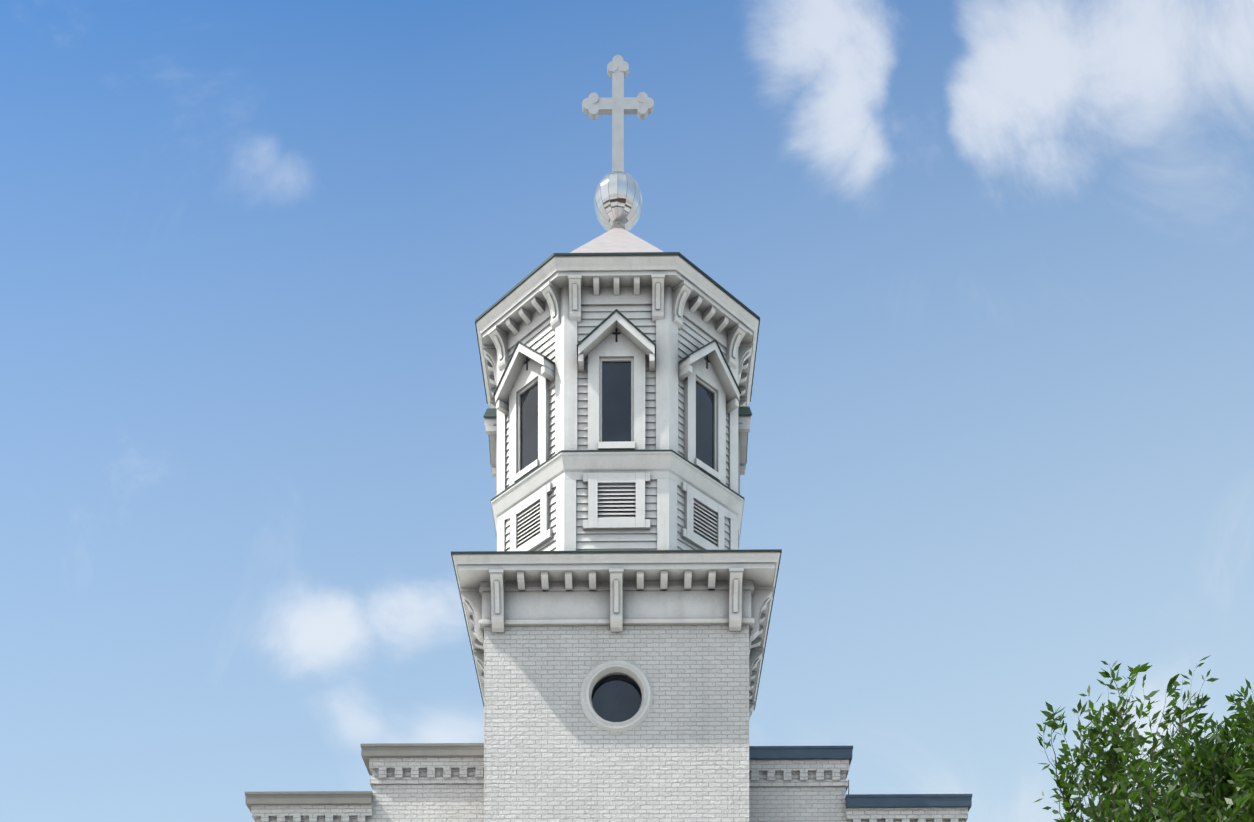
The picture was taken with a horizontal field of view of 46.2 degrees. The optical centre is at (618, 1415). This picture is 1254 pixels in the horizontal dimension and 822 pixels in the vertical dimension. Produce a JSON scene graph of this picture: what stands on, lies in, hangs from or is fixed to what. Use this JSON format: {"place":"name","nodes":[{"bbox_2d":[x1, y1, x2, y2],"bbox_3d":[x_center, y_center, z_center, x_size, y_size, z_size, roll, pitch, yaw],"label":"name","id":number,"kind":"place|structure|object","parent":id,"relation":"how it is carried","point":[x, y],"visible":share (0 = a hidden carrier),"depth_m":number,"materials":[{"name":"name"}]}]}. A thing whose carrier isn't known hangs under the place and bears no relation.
{"place":"outdoors","nodes":[
{"label":"outdoors","id":0,"kind":"place"},
{"bbox_2d":[245,743,971,821],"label":"church facade","id":1,"kind":"structure","parent":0,"point":[426,782],"depth_m":26.36,"materials":[{"name":"white brick"}]},
{"bbox_2d":[451,222,781,821],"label":"church tower","id":2,"kind":"structure","parent":0,"point":[617,590],"depth_m":25.52,"materials":[{"name":"white brick"}]},
{"bbox_2d":[582,55,653,230],"bbox_3d":[-0.011,-24.052,27.799,1.166,3.238,0.910,0,0,37],"label":"cross","id":3,"kind":"object","parent":2,"relation":"on","point":[618,198],"visible":0.85,"depth_m":27.74,"materials":[{"name":"silver metal"}]},
{"bbox_2d":[0,0,1253,821],"label":"sky","id":4,"kind":"structure","parent":0,"point":[994,259],"materials":[{"name":"blue"}]},
{"label":"ground","id":5,"kind":"structure","parent":0,"visible":0},
{"bbox_2d":[1033,655,1253,821],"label":"tree","id":6,"kind":"object","parent":5,"relation":"on","point":[1218,786],"visible":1,"depth_m":13.93,"materials":[{"name":"green plant"}]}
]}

